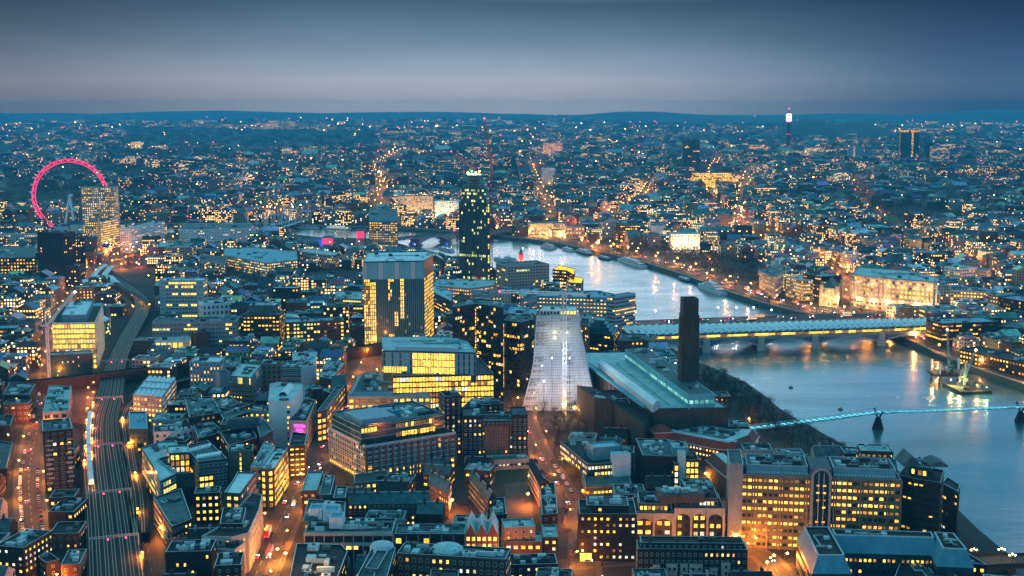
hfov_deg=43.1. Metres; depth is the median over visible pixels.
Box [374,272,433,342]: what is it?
window
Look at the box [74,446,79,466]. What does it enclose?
brick building
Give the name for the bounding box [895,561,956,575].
roof block
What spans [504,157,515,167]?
window
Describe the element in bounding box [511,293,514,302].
brick building
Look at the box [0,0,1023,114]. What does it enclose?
sky
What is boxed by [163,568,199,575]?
brick building
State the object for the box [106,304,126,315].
brick building
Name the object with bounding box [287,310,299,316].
stone building
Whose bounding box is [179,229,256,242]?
window
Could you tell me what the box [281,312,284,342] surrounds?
window
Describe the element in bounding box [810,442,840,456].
stone building
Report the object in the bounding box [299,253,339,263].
window
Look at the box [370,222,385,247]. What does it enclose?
window
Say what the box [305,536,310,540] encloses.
window
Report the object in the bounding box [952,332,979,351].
stone building
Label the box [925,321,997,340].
window
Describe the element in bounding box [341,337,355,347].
brick building
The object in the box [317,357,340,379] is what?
stone building
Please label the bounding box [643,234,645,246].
stone building
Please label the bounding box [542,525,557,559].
brick building
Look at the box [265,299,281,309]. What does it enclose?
brick building
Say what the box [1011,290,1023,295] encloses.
stone building
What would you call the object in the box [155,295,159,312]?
stone building
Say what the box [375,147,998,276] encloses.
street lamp
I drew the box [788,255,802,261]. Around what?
stone building
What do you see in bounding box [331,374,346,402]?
brick building
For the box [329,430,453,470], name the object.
window
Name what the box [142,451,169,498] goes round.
window
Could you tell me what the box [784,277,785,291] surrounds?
stone building
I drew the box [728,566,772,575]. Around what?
brick building
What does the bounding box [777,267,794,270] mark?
brick building
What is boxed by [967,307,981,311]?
brick building
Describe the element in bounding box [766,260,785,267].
stone building
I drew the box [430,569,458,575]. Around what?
brick building
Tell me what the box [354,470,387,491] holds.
shop row
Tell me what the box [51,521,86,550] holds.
brick building
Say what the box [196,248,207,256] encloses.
stone building
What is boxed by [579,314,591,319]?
brick building
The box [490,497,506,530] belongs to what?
school
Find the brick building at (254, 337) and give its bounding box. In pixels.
[245,334,258,343]
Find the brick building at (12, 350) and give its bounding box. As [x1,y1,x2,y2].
[7,344,16,352]
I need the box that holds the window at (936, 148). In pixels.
[929,147,949,161]
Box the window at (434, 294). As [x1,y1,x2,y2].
[433,294,453,313]
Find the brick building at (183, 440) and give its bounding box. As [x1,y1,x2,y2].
[163,435,190,444]
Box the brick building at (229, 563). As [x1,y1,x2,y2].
[214,551,244,575]
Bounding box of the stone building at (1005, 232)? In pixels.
[1000,228,1018,235]
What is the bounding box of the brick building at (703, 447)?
[666,429,759,463]
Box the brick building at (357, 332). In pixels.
[351,322,363,345]
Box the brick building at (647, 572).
[632,568,667,575]
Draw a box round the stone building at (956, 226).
[944,224,964,228]
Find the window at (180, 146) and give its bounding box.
[179,145,187,155]
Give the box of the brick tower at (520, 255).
[518,247,523,260]
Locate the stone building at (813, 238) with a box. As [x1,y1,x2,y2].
[801,232,821,244]
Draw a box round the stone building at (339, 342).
[330,340,346,347]
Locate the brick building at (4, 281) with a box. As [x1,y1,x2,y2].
[0,279,15,284]
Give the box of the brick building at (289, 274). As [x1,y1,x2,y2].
[276,270,293,276]
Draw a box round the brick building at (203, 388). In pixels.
[188,380,209,396]
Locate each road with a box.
[0,219,1023,380]
[18,267,92,530]
[80,392,92,479]
[112,241,168,268]
[139,453,160,575]
[245,355,381,575]
[373,152,396,207]
[515,397,596,575]
[529,160,556,236]
[558,550,790,575]
[588,243,981,261]
[614,187,648,212]
[699,463,749,551]
[707,160,822,242]
[733,176,748,227]
[826,261,875,312]
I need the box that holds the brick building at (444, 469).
[423,460,454,488]
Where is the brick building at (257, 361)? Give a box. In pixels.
[244,358,272,363]
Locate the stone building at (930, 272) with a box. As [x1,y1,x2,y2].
[917,268,937,275]
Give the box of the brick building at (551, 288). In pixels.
[544,286,559,290]
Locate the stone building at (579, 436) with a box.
[568,432,596,442]
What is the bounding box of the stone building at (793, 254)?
[785,252,799,257]
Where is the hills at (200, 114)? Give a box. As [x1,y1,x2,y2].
[0,110,496,119]
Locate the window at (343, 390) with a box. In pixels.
[342,388,344,409]
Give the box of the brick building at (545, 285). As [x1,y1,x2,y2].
[541,282,560,290]
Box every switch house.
[577,385,611,433]
[600,390,650,451]
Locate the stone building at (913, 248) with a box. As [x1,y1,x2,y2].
[909,246,920,249]
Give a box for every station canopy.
[89,264,106,276]
[102,266,113,275]
[107,275,120,284]
[115,283,149,306]
[120,295,135,309]
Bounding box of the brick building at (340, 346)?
[323,344,345,350]
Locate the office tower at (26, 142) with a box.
[21,139,31,146]
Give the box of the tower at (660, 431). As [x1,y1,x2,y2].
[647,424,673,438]
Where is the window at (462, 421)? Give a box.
[462,421,462,453]
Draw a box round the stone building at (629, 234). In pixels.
[626,230,640,248]
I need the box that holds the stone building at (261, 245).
[252,243,266,247]
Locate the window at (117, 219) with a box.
[98,219,119,246]
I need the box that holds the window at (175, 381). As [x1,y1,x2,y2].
[170,381,176,398]
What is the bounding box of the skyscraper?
[459,170,489,279]
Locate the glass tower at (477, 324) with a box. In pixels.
[452,299,503,400]
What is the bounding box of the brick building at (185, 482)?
[176,472,194,505]
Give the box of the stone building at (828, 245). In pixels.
[823,242,838,247]
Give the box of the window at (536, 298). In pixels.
[534,298,588,311]
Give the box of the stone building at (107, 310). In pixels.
[104,305,110,321]
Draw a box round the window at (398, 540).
[396,538,401,543]
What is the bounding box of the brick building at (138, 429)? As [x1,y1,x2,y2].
[129,412,148,452]
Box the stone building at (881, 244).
[875,240,891,249]
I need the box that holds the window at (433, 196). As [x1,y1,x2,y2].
[399,196,433,212]
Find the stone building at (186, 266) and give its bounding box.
[181,264,191,268]
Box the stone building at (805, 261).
[797,259,815,264]
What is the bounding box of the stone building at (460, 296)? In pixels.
[453,292,470,302]
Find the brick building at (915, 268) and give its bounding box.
[909,266,928,271]
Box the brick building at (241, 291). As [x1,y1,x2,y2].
[230,288,248,297]
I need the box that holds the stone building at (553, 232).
[549,229,564,236]
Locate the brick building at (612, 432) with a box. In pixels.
[603,424,626,444]
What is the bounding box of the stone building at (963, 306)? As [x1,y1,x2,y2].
[958,303,981,310]
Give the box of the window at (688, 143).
[682,140,699,167]
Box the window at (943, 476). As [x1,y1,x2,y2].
[940,476,943,531]
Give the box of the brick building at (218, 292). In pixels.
[209,289,229,296]
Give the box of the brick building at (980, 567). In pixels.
[968,553,986,575]
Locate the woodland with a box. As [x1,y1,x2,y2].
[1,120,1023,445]
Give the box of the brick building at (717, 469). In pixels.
[705,452,726,497]
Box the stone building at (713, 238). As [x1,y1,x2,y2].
[705,233,719,248]
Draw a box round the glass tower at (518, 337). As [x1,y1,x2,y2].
[503,314,534,391]
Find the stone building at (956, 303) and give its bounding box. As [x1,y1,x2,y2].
[952,299,975,306]
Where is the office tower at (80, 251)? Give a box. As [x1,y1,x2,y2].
[76,237,86,278]
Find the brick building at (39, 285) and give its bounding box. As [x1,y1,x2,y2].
[29,280,51,290]
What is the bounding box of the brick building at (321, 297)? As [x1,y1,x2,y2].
[307,294,328,305]
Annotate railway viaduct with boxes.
[5,342,381,393]
[82,266,150,575]
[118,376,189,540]
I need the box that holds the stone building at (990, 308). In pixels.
[983,303,1005,313]
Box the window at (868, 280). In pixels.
[851,276,890,309]
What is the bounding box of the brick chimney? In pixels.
[677,296,699,382]
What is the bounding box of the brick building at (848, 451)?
[840,446,856,456]
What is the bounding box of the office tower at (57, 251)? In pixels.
[37,230,76,284]
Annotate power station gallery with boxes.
[586,348,728,429]
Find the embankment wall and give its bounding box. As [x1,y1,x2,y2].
[48,223,1023,383]
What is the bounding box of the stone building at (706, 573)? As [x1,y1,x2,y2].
[679,568,714,575]
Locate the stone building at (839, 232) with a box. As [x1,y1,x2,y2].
[837,227,848,241]
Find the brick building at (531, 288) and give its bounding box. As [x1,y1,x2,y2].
[518,287,538,304]
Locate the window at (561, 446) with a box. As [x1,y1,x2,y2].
[560,445,564,455]
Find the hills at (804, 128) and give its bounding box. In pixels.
[751,120,898,138]
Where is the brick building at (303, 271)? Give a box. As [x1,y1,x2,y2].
[291,267,305,275]
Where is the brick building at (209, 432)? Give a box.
[193,421,219,450]
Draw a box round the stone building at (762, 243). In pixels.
[752,239,767,247]
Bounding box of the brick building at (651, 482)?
[644,471,671,491]
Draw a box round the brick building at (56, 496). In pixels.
[49,489,79,508]
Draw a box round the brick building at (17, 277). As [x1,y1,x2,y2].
[7,274,29,281]
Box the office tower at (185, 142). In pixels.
[178,134,192,155]
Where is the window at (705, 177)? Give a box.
[692,173,731,186]
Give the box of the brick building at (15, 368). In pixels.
[12,364,17,373]
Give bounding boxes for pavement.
[13,267,90,531]
[40,454,53,554]
[152,499,165,575]
[203,219,1023,382]
[248,218,959,353]
[263,358,364,520]
[274,367,382,575]
[511,397,574,575]
[531,410,602,575]
[557,548,795,575]
[572,556,767,570]
[676,458,725,536]
[829,261,878,312]
[842,291,863,312]
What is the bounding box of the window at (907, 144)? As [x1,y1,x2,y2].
[898,130,918,153]
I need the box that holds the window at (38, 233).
[38,233,75,274]
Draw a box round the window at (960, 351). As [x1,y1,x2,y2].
[960,351,982,365]
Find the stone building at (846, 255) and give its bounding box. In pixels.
[840,249,857,268]
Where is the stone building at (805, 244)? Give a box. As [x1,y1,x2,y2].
[799,241,810,247]
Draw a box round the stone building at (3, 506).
[0,498,7,517]
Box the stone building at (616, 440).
[600,434,622,444]
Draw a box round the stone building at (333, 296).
[323,292,335,303]
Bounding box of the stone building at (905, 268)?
[895,265,910,270]
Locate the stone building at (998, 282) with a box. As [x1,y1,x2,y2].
[989,278,1008,287]
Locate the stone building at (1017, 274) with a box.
[1011,265,1023,283]
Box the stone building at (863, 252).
[856,248,872,258]
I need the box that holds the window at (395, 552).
[392,552,395,575]
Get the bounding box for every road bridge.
[398,228,511,245]
[635,313,886,325]
[972,553,1023,575]
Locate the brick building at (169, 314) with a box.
[157,311,181,317]
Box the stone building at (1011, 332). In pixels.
[997,328,1021,337]
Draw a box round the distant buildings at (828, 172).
[0,116,1023,414]
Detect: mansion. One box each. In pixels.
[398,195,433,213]
[435,200,458,217]
[528,222,564,233]
[565,225,584,238]
[668,232,699,249]
[758,259,785,297]
[819,273,842,307]
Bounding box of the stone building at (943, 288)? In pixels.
[936,280,950,301]
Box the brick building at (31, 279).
[20,277,33,282]
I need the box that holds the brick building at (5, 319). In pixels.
[0,315,13,324]
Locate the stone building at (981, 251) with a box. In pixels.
[977,247,995,259]
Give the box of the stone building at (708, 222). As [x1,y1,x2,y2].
[703,218,718,226]
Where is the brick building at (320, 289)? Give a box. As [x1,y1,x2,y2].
[313,284,323,294]
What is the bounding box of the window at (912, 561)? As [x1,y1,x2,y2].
[911,560,930,563]
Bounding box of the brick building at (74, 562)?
[61,549,86,575]
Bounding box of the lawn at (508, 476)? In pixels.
[495,469,526,483]
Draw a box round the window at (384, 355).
[382,346,388,372]
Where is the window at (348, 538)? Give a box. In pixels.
[346,536,351,540]
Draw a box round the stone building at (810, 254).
[805,251,819,259]
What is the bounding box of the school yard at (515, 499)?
[505,481,532,517]
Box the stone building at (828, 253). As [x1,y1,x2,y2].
[825,248,834,259]
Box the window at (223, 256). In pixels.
[223,256,296,273]
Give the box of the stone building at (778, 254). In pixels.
[771,251,785,260]
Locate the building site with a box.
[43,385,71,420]
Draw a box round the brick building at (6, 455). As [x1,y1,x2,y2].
[0,441,13,484]
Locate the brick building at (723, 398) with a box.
[712,391,729,410]
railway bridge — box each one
[247,205,308,231]
[622,317,939,352]
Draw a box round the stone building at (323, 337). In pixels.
[319,334,331,343]
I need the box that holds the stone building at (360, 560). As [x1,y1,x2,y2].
[355,550,366,575]
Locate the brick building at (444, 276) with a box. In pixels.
[438,274,451,278]
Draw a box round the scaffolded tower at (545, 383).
[523,306,594,414]
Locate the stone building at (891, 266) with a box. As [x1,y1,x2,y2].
[882,263,901,269]
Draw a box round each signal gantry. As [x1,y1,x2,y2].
[83,442,122,454]
[86,488,131,498]
[89,396,122,406]
[89,532,138,549]
[100,359,129,367]
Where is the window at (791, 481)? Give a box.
[788,480,899,546]
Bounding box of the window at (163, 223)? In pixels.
[135,223,164,250]
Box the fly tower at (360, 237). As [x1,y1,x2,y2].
[356,229,365,245]
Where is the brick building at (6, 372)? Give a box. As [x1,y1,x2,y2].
[0,359,12,380]
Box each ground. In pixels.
[0,115,1023,389]
[2,232,1011,575]
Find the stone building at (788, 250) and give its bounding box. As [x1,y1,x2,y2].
[782,247,795,253]
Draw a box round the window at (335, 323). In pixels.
[285,322,343,341]
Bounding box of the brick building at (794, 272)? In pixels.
[784,270,802,276]
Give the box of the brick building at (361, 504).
[348,487,430,523]
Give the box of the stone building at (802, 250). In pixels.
[796,246,808,254]
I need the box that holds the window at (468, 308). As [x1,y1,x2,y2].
[457,306,497,397]
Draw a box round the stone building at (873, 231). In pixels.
[868,230,878,233]
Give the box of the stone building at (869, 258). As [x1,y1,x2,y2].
[862,255,879,262]
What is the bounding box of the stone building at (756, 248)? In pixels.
[753,244,760,257]
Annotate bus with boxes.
[264,524,271,537]
[266,544,273,557]
[747,316,757,319]
[755,314,764,317]
[841,313,851,316]
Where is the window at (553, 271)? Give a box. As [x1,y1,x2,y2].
[553,271,574,289]
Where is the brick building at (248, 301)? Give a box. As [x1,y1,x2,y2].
[237,299,256,302]
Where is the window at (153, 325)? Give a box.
[152,319,240,342]
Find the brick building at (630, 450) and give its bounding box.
[620,445,634,479]
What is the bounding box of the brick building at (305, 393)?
[303,391,308,397]
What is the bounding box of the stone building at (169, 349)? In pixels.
[147,343,174,353]
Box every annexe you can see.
[215,368,230,387]
[464,454,528,469]
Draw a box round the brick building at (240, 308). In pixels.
[231,301,250,314]
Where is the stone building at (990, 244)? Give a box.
[984,242,998,246]
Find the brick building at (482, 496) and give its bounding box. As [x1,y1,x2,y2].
[469,468,495,519]
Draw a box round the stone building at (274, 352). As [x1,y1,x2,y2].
[251,344,276,356]
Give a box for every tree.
[540,427,551,441]
[552,439,560,455]
[553,427,567,439]
[556,453,565,469]
[558,504,570,522]
[561,547,579,565]
[571,473,581,485]
[580,487,590,499]
[582,418,594,432]
[593,542,611,565]
[727,386,737,402]
[737,403,748,417]
[749,405,761,415]
[752,394,764,404]
[754,414,763,430]
[762,403,770,417]
[781,409,791,419]
[794,420,804,435]
[804,426,815,444]
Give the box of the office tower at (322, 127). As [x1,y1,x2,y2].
[319,123,326,131]
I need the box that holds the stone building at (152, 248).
[147,243,158,255]
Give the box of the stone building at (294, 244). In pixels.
[286,240,299,250]
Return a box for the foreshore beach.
[743,381,779,408]
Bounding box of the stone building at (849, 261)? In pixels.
[846,258,858,270]
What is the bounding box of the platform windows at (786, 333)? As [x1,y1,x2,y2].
[656,326,925,339]
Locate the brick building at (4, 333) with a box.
[0,332,10,336]
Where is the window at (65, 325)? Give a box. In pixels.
[52,307,103,363]
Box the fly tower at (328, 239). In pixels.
[322,235,334,246]
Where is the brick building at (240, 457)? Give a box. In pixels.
[228,444,253,480]
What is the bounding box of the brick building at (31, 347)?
[16,340,40,367]
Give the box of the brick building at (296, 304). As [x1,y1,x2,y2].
[286,299,306,313]
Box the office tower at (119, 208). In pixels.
[118,190,120,228]
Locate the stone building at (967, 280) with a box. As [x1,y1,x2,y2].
[957,276,977,285]
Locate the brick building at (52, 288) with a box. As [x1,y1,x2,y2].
[40,283,60,304]
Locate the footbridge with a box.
[750,401,1023,429]
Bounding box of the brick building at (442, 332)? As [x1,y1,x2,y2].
[437,330,451,334]
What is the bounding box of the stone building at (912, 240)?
[903,234,921,248]
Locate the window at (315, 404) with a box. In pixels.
[311,404,316,437]
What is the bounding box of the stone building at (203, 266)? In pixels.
[192,261,209,271]
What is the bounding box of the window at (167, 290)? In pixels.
[165,280,206,312]
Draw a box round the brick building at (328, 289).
[324,285,342,293]
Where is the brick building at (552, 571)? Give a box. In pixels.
[536,566,572,575]
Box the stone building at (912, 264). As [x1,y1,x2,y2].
[906,263,921,265]
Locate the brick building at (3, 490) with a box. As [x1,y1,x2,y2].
[0,474,6,497]
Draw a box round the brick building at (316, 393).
[309,386,322,410]
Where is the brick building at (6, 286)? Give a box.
[0,281,23,290]
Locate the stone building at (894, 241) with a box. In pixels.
[884,236,899,247]
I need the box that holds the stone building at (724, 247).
[719,242,735,255]
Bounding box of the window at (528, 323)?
[504,321,533,388]
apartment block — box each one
[0,306,15,314]
[7,327,38,349]
[13,273,31,276]
[28,274,44,280]
[31,268,55,277]
[41,418,75,492]
[70,220,82,224]
[75,285,94,302]
[88,275,109,282]
[94,283,110,294]
[142,235,161,254]
[147,255,164,266]
[155,263,171,280]
[155,281,158,295]
[164,253,182,266]
[170,350,197,362]
[198,344,222,355]
[205,208,218,221]
[221,238,235,247]
[242,282,256,290]
[244,293,262,301]
[246,237,256,243]
[251,343,277,351]
[265,244,278,248]
[273,285,300,313]
[283,208,295,219]
[289,239,303,247]
[293,268,302,275]
[303,348,318,359]
[306,242,318,248]
[307,306,323,316]
[319,347,346,371]
[326,303,348,332]
[337,209,351,224]
[343,283,361,290]
[346,483,374,491]
[352,313,363,322]
[404,210,416,221]
[417,497,445,523]
[423,454,451,471]
[437,322,451,330]
[439,390,461,454]
[443,310,451,324]
[452,514,487,523]
[462,406,527,459]
[463,398,485,411]
[464,453,493,468]
[471,290,510,302]
[471,397,502,411]
[502,302,518,305]
[530,209,543,214]
[540,481,557,532]
[572,199,583,207]
[574,204,587,215]
[583,223,598,238]
[593,211,606,219]
[598,199,609,211]
[628,213,645,221]
[628,234,643,250]
[633,219,646,224]
[636,536,747,575]
[651,202,659,207]
[653,348,672,351]
[654,349,675,357]
[666,207,677,210]
[679,227,695,231]
[680,478,713,486]
[681,217,696,227]
[719,231,734,240]
[728,420,749,428]
[734,225,752,234]
[742,235,759,241]
[787,239,796,243]
[813,220,828,239]
[834,219,846,224]
[857,205,872,208]
[860,245,876,250]
[876,260,890,267]
[893,224,908,229]
[903,256,919,263]
[904,210,922,228]
[917,259,927,263]
[919,235,932,240]
[928,253,947,265]
[934,229,938,241]
[974,314,1001,324]
[982,214,998,218]
[985,287,997,295]
[999,245,1016,256]
[999,337,1023,351]
[1003,286,1021,292]
[1005,204,1023,212]
[1014,310,1023,318]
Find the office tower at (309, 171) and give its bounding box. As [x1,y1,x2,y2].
[302,167,315,179]
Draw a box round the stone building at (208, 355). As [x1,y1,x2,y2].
[192,354,221,358]
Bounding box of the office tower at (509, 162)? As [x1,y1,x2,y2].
[503,156,515,170]
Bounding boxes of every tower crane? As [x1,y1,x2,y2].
[38,291,75,377]
[450,151,476,171]
[483,118,498,279]
[498,283,589,414]
[945,329,954,373]
[958,349,976,384]
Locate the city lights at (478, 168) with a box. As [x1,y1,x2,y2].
[9,117,1020,288]
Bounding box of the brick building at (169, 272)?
[162,268,177,277]
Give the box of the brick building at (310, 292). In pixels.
[301,288,317,297]
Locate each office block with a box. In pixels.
[0,232,36,239]
[0,293,18,299]
[0,296,24,307]
[0,513,17,536]
[0,528,52,575]
[0,532,9,542]
[2,353,30,372]
[3,382,35,411]
[3,399,32,422]
[4,284,29,300]
[8,369,29,380]
[15,318,42,335]
[28,287,39,299]
[31,293,55,307]
[31,298,45,306]
[43,307,50,320]
[48,350,92,377]
[52,300,104,368]
[70,225,82,233]
[80,281,104,284]
[93,301,104,315]
[95,290,119,304]
[98,218,119,247]
[106,289,123,303]
[119,221,165,252]
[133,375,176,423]
[142,440,176,499]
[147,362,177,378]
[151,347,171,362]
[151,412,185,435]
[152,315,240,351]
[153,418,193,443]
[154,488,191,547]
[155,336,190,349]
[163,355,185,362]
[164,245,196,256]
[165,538,216,575]
[166,444,190,472]
[167,399,184,412]
[167,465,176,472]
[175,387,201,398]
[178,345,198,352]
[179,223,256,243]
[184,396,220,440]
[187,523,216,539]
[188,440,227,492]
[192,329,208,348]
[194,486,221,523]
[198,299,234,316]
[199,253,227,276]
[200,269,216,280]
[202,492,262,572]
[207,281,216,293]
[208,386,229,395]
[211,388,229,398]
[213,285,231,293]
[214,396,248,422]
[215,402,250,411]
[216,540,245,573]
[218,296,234,300]
[220,416,272,452]
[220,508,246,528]
[221,276,241,285]
[221,293,244,300]
[223,247,297,277]
[224,485,260,507]
[225,344,251,358]
[225,472,256,507]
[226,355,240,372]
[229,314,242,332]
[229,336,253,346]
[229,363,262,405]
[243,301,284,344]
[246,293,265,301]
[247,406,268,423]
[251,349,271,357]
[251,441,274,484]
[256,389,268,404]
[257,278,275,298]
[260,448,288,509]
[268,382,302,447]
[275,274,289,284]
[276,281,287,285]
[277,348,298,355]
[280,339,300,351]
[282,360,305,383]
[285,314,297,317]
[285,316,343,343]
[286,337,306,351]
[288,398,316,448]
[289,274,308,289]
[289,432,307,478]
[290,543,347,575]
[292,351,316,386]
[299,309,320,316]
[302,471,322,517]
[303,499,345,542]
[304,517,396,568]
[308,273,326,288]
[317,385,344,442]
[319,359,345,388]
[319,474,334,500]
[323,274,333,282]
[323,387,333,402]
[327,276,344,283]
[328,400,456,474]
[333,486,347,517]
[335,290,362,303]
[345,302,363,323]
[348,372,430,408]
[348,556,350,575]
[356,272,362,284]
[357,540,395,575]
[365,509,406,523]
[376,477,410,491]
[382,336,493,408]
[394,524,466,566]
[397,541,510,575]
[412,333,425,335]
[433,279,495,297]
[434,306,443,314]
[445,268,458,275]
[502,287,519,301]
[503,303,515,311]
[505,532,541,553]
[506,305,537,328]
[519,289,536,305]
[521,290,613,319]
[522,283,540,290]
[543,142,562,156]
[552,265,574,289]
[560,440,630,499]
[568,276,583,290]
[578,495,636,561]
[580,318,589,351]
[590,316,617,350]
[607,292,635,338]
[614,223,639,240]
[619,333,655,350]
[632,491,673,539]
[635,438,688,484]
[648,340,668,350]
[649,223,665,234]
[655,485,724,536]
[672,450,698,486]
[679,426,738,438]
[692,172,731,187]
[725,449,902,550]
[740,442,772,456]
[754,187,776,194]
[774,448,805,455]
[786,275,812,300]
[796,526,973,575]
[803,272,840,301]
[850,267,937,310]
[877,455,896,470]
[886,303,901,319]
[895,448,947,533]
[901,305,919,318]
[916,304,959,318]
[925,316,997,346]
[926,309,953,317]
[941,476,959,535]
[942,276,960,284]
[944,265,977,277]
[950,286,986,304]
[950,309,969,316]
[960,346,1023,376]
[966,284,982,286]
[969,299,986,306]
[974,267,991,277]
[979,332,1006,345]
[983,334,1007,349]
[987,292,1019,304]
[992,285,1007,292]
[995,310,1018,323]
[998,295,1023,311]
[998,321,1023,335]
[1011,347,1023,355]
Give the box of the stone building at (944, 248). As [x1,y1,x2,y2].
[937,245,947,250]
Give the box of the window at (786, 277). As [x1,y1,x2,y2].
[786,277,795,297]
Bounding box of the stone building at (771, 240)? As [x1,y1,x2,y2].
[768,236,775,245]
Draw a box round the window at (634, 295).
[629,295,634,325]
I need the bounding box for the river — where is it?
[49,226,1023,552]
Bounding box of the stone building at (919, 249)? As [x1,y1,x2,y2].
[913,248,927,251]
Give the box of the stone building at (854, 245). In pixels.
[850,241,860,250]
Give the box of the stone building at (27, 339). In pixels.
[12,337,33,347]
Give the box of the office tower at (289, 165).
[277,163,293,169]
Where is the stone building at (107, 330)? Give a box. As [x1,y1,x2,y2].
[103,315,110,337]
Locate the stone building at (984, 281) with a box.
[978,276,999,287]
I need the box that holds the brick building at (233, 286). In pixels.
[225,280,241,292]
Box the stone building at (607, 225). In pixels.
[600,217,617,238]
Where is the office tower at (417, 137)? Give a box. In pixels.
[414,135,420,140]
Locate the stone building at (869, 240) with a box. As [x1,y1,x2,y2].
[860,236,879,244]
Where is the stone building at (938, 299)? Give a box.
[935,289,939,304]
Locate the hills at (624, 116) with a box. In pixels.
[416,112,714,121]
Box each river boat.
[297,222,319,227]
[322,224,350,229]
[438,246,454,251]
[493,256,506,261]
[504,255,516,260]
[540,242,556,248]
[562,246,574,251]
[575,247,593,255]
[598,254,610,259]
[617,256,646,267]
[678,275,690,281]
[698,274,727,294]
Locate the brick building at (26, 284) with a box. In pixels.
[24,282,28,288]
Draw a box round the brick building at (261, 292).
[253,289,269,298]
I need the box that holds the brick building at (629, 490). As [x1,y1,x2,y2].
[612,484,644,497]
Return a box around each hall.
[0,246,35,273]
[0,324,19,332]
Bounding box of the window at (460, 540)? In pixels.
[458,538,463,543]
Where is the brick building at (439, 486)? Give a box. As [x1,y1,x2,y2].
[429,468,450,517]
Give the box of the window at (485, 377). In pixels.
[392,375,493,407]
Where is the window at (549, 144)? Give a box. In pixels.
[548,143,561,156]
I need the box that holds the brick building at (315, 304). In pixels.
[307,300,326,316]
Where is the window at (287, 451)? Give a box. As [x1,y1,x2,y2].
[286,451,288,485]
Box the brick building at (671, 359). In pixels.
[661,356,677,363]
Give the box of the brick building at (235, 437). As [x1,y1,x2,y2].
[220,429,257,468]
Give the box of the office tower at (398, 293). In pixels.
[362,251,433,344]
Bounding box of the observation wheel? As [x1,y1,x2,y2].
[29,156,108,226]
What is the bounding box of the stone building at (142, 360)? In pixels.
[131,354,159,367]
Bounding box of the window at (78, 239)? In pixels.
[78,239,85,276]
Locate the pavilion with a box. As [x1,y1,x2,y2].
[313,238,321,246]
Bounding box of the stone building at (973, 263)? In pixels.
[960,260,978,266]
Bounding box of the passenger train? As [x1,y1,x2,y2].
[86,411,93,484]
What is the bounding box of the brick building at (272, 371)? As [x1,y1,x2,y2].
[261,359,283,391]
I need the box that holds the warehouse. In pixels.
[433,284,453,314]
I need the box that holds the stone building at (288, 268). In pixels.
[280,266,295,273]
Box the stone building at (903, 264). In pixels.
[899,261,910,265]
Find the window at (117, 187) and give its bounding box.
[82,187,119,243]
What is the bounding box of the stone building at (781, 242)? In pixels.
[773,236,787,249]
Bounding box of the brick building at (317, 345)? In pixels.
[307,338,330,351]
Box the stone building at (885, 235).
[879,231,900,246]
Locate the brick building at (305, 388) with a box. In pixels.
[303,382,315,390]
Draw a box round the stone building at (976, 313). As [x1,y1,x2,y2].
[967,310,988,316]
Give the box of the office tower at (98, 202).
[81,186,119,243]
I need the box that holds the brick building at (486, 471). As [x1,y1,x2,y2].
[464,462,494,487]
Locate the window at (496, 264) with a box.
[496,264,548,289]
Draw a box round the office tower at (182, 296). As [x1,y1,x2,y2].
[159,277,207,316]
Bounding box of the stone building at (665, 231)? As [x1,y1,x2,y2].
[661,228,677,234]
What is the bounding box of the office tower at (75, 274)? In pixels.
[65,264,84,285]
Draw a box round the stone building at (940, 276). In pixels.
[936,274,945,279]
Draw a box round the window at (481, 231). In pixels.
[459,203,485,279]
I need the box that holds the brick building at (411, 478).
[386,473,415,490]
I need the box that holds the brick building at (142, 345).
[133,337,158,356]
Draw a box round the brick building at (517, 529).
[501,518,534,547]
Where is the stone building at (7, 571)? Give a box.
[0,566,15,575]
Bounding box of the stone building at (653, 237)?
[646,231,660,247]
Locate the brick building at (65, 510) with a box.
[48,498,88,527]
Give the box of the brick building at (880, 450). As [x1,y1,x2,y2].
[856,444,893,458]
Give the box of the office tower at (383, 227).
[369,208,397,249]
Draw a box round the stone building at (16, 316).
[9,311,25,323]
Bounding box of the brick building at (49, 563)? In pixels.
[38,552,59,575]
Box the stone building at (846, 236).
[845,229,853,244]
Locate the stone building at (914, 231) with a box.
[906,228,925,235]
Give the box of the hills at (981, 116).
[634,110,1023,124]
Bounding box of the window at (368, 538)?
[366,536,371,540]
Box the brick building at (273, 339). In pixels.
[259,335,281,350]
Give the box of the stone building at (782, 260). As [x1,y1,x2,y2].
[776,256,789,264]
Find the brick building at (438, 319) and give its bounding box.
[434,312,442,328]
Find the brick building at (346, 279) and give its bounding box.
[338,277,351,280]
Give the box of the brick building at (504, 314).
[503,310,505,323]
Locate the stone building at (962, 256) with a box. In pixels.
[954,253,973,259]
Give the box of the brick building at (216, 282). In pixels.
[210,280,220,287]
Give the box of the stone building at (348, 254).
[339,251,353,265]
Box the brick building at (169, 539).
[166,532,186,547]
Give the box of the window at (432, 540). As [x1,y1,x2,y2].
[430,538,435,543]
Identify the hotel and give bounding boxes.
[189,356,225,389]
[496,260,548,289]
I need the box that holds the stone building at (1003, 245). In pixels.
[997,242,1019,251]
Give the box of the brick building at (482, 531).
[465,510,498,546]
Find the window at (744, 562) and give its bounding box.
[636,547,745,568]
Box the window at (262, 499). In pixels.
[261,499,262,535]
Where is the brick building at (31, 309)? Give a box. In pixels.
[13,301,42,320]
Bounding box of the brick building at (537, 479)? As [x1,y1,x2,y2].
[528,457,548,507]
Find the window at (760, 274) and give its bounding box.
[759,274,783,291]
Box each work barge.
[927,358,966,381]
[942,380,991,394]
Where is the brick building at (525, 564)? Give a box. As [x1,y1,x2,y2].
[511,553,557,575]
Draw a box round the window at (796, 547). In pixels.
[796,547,801,575]
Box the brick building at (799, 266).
[789,263,805,270]
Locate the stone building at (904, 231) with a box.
[901,229,910,235]
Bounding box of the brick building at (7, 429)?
[0,415,14,441]

